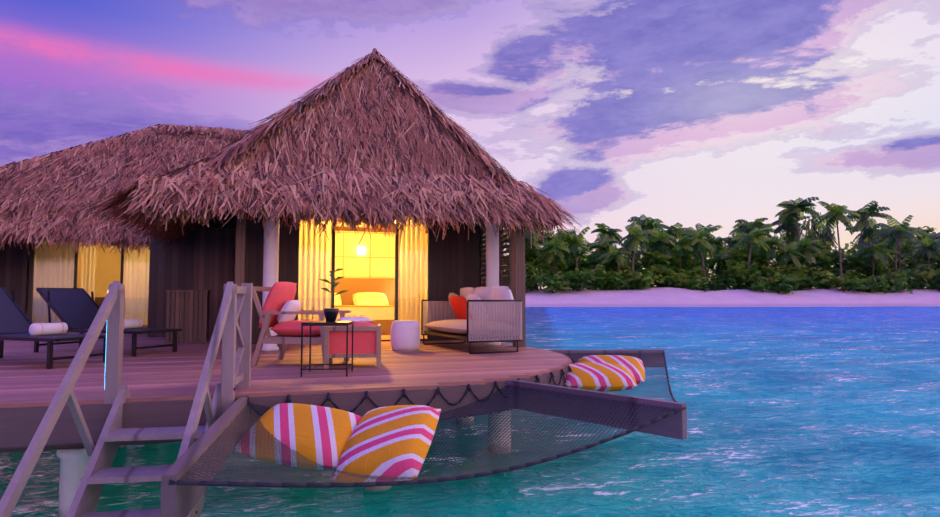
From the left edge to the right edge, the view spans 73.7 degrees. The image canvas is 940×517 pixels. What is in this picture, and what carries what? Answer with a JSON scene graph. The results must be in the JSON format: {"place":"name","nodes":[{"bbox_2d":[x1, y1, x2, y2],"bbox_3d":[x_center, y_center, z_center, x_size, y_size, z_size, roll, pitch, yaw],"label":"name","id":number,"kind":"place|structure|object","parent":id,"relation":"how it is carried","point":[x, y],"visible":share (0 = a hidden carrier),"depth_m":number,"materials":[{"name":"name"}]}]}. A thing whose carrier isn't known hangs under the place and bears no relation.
{"place":"outdoors","nodes":[
{"label":"outdoors","id":0,"kind":"place"},
{"bbox_2d":[165,220,512,342],"bbox_3d":[-6.274,0.298,12.108,14.599,2.400,2.588,-1,-4,19],"label":"slatted screen","id":1,"kind":"object","parent":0,"point":[194,315],"visible":0.52,"depth_m":11.25,"materials":[{"name":"brown wood"}]},
{"bbox_2d":[0,306,939,516],"bbox_3d":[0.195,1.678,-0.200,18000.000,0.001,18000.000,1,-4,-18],"label":"sea water","id":2,"kind":"structure","parent":0,"point":[813,411],"depth_m":7.08,"materials":[{"name":"blue liquid"}]},
{"bbox_2d":[760,306,892,306],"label":"island shore foam","id":3,"kind":"object","parent":2,"relation":"on","point":[826,306],"visible":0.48,"depth_m":121.06,"materials":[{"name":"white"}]},
{"bbox_2d":[0,0,939,288],"label":"sky","id":4,"kind":"structure","parent":0,"point":[688,113],"materials":[{"name":"purple"}]},
{"bbox_2d":[525,287,939,306],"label":"beach","id":5,"kind":"structure","parent":0,"point":[665,297],"depth_m":127.91,"materials":[{"name":"beige sand"}]},
{"bbox_2d":[507,210,937,291],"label":"tree trunks","id":6,"kind":"object","parent":5,"relation":"on","point":[841,275],"visible":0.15,"depth_m":145.38,"materials":[{"name":"brown"}]},
{"bbox_2d":[483,197,939,293],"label":"tree foliage","id":7,"kind":"object","parent":6,"relation":"on","point":[595,270],"visible":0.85,"depth_m":143.99,"materials":[{"name":"green plant"}]},
{"bbox_3d":[-7.687,-2.131,19.289,13.300,3.650,10.000,1,-4,-18],"label":"roof","id":8,"kind":"object","parent":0,"visible":0},
{"bbox_2d":[0,50,582,256],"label":"roof thatch strands","id":9,"kind":"object","parent":8,"relation":"attached to","point":[422,161],"visible":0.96,"depth_m":9.73},
{"label":"seabed sand","id":10,"kind":"object","parent":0,"visible":0},
{"bbox_2d":[57,411,510,516],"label":"support piles","id":11,"kind":"object","parent":10,"relation":"on","point":[74,463],"depth_m":4.80,"materials":[{"name":"concrete"}]},
{"bbox_2d":[0,360,572,452],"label":"deck frame","id":12,"kind":"object","parent":11,"relation":"on","point":[19,427],"visible":0.27,"depth_m":4.70,"materials":[{"name":"brown wood"}]},
{"bbox_2d":[0,287,105,368],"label":"sun lounger","id":13,"kind":"object","parent":12,"relation":"on","point":[16,324],"visible":0.9,"depth_m":7.12,"materials":[{"name":"black fabric"}]},
{"bbox_2d":[32,239,147,325],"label":"interior wall","id":14,"kind":"structure","parent":12,"relation":"on","point":[108,266],"depth_m":20.49,"materials":[{"name":"yellow wood"}]},
{"bbox_2d":[34,288,181,356],"bbox_3d":[-4.965,0.837,8.551,2.005,0.878,0.700,-1,-4,20],"label":"sun lounger","id":15,"kind":"object","parent":12,"relation":"on","point":[75,310],"visible":0.69,"depth_m":8.54,"materials":[{"name":"black fabric"}]},
{"bbox_2d":[0,281,252,516],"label":"stairs with handrails","id":16,"kind":"structure","parent":12,"relation":"attached to","point":[99,472],"depth_m":4.24,"materials":[{"name":"grey wood"}]},
{"bbox_2d":[28,218,430,341],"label":"door frames","id":17,"kind":"structure","parent":12,"relation":"on","point":[297,273],"depth_m":10.84,"materials":[{"name":"brown wood"}]},
{"bbox_2d":[32,217,427,337],"bbox_3d":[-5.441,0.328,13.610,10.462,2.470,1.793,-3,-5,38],"label":"sheer curtains","id":18,"kind":"object","parent":12,"relation":"on","point":[88,272],"visible":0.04,"depth_m":11.01,"materials":[{"name":"white fabric"}]},
{"bbox_2d":[0,209,480,343],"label":"villa walls","id":19,"kind":"structure","parent":12,"relation":"on","point":[455,261],"depth_m":11.15,"materials":[{"name":"brown wood"}]},
{"bbox_2d":[32,239,74,322],"bbox_3d":[-10.523,0.473,15.924,0.950,2.470,0.103,1,-4,-18],"label":"curtain","id":20,"kind":"object","parent":19,"relation":"attached to","point":[51,250],"depth_m":15.89,"materials":[{"name":"white"}]},
{"bbox_2d":[190,62,485,233],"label":"roof","id":21,"kind":"structure","parent":19,"relation":"on","point":[358,229],"depth_m":14.04,"materials":[{"name":"brown wicker"}]},
{"bbox_2d":[0,326,570,407],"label":"deck planks","id":22,"kind":"object","parent":12,"relation":"on","point":[28,378],"visible":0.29,"depth_m":6.38,"materials":[{"name":"brown wood"}]},
{"bbox_2d":[421,286,522,353],"bbox_3d":[-0.015,0.867,9.247,0.866,0.902,1.856,2,-4,-24],"label":"rope sofa","id":23,"kind":"object","parent":22,"relation":"on","point":[488,314],"visible":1,"depth_m":8.63,"materials":[{"name":"beige fabric"}]},
{"bbox_2d":[251,282,350,366],"bbox_3d":[-1.925,0.729,7.143,0.940,0.930,0.745,0,-4,7],"label":"armchair","id":24,"kind":"object","parent":12,"relation":"on","point":[279,311],"visible":0.9,"depth_m":6.90,"materials":[{"name":"red fabric"}]},
{"bbox_2d":[300,268,353,376],"bbox_3d":[-1.381,0.607,6.116,0.440,1.031,0.440,0,-4,-4],"label":"side table with plant","id":25,"kind":"object","parent":12,"relation":"on","point":[331,314],"visible":1,"depth_m":6.09,"materials":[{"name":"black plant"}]},
{"bbox_2d":[324,315,380,367],"bbox_3d":[-1.271,0.899,6.870,0.585,0.543,0.585,0,-4,-8],"label":"ottoman","id":26,"kind":"object","parent":12,"relation":"on","point":[366,336],"visible":0.88,"depth_m":6.61,"materials":[{"name":"fabric"}]},
{"bbox_2d":[331,222,427,339],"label":"interior wall","id":27,"kind":"structure","parent":12,"relation":"on","point":[376,259],"depth_m":14.12,"materials":[{"name":"beige paint"}]},
{"bbox_2d":[330,247,394,334],"bbox_3d":[-2.455,0.610,12.928,3.010,1.880,2.095,1,-4,-18],"label":"bed","id":28,"kind":"object","parent":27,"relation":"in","point":[373,299],"visible":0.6,"depth_m":13.51,"materials":[{"name":"fabric"}]},
{"bbox_2d":[235,210,525,350],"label":"veranda posts","id":29,"kind":"object","parent":12,"relation":"on","point":[518,267],"visible":0.46,"depth_m":9.50,"materials":[{"name":"brown wood"}]},
{"bbox_2d":[261,213,500,350],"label":"veranda columns","id":30,"kind":"structure","parent":12,"relation":"on","point":[270,260],"depth_m":8.85,"materials":[{"name":"white paint"}]},
{"bbox_2d":[390,320,420,350],"bbox_3d":[-0.912,1.085,8.856,0.424,0.420,0.424,1,-4,-18],"label":"ceramic stool","id":31,"kind":"object","parent":12,"relation":"on","point":[405,335],"visible":1,"depth_m":8.68,"materials":[{"name":"white ceramic"}]},
{"bbox_2d":[160,350,686,516],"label":"hammock beams","id":32,"kind":"structure","parent":12,"relation":"attached to","point":[179,500],"depth_m":4.55,"materials":[{"name":"brown wood"}]},
{"bbox_2d":[168,352,685,487],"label":"hammock ropes","id":33,"kind":"object","parent":32,"relation":"attached to","point":[274,484],"visible":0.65,"depth_m":3.61,"materials":[{"name":"black fabric"}]},
{"bbox_2d":[180,352,674,482],"bbox_3d":[0.621,1.399,5.994,7.679,0.466,3.133,6,-7,-59],"label":"hammock net","id":34,"kind":"object","parent":12,"relation":"hanging from","point":[513,463],"visible":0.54,"depth_m":4.45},
{"bbox_2d":[234,403,361,469],"bbox_3d":[-1.192,1.262,4.495,0.800,0.248,0.620,5,17,11],"label":"striped pillow","id":35,"kind":"object","parent":34,"relation":"on","point":[320,435],"visible":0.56,"depth_m":4.33,"materials":[{"name":"fabric"}]},
{"bbox_2d":[330,405,440,482],"bbox_3d":[-0.564,1.284,4.368,0.620,0.248,0.800,-6,19,12],"label":"striped pillow","id":36,"kind":"object","parent":34,"relation":"on","point":[393,441],"visible":0.9,"depth_m":4.19,"materials":[{"name":"fabric"}]},
{"bbox_2d":[565,362,636,391],"bbox_3d":[1.419,1.319,7.001,0.800,0.228,0.620,0,8,2],"label":"striped pillow","id":37,"kind":"object","parent":34,"relation":"on","point":[602,377],"visible":0.79,"depth_m":6.75,"materials":[{"name":"fabric"}]},
{"bbox_2d":[578,355,644,383],"bbox_3d":[1.678,1.331,7.504,0.800,0.228,0.620,-1,14,12],"label":"striped pillow","id":38,"kind":"object","parent":34,"relation":"on","point":[634,366],"visible":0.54,"depth_m":7.47,"materials":[{"name":"fabric"}]}
]}

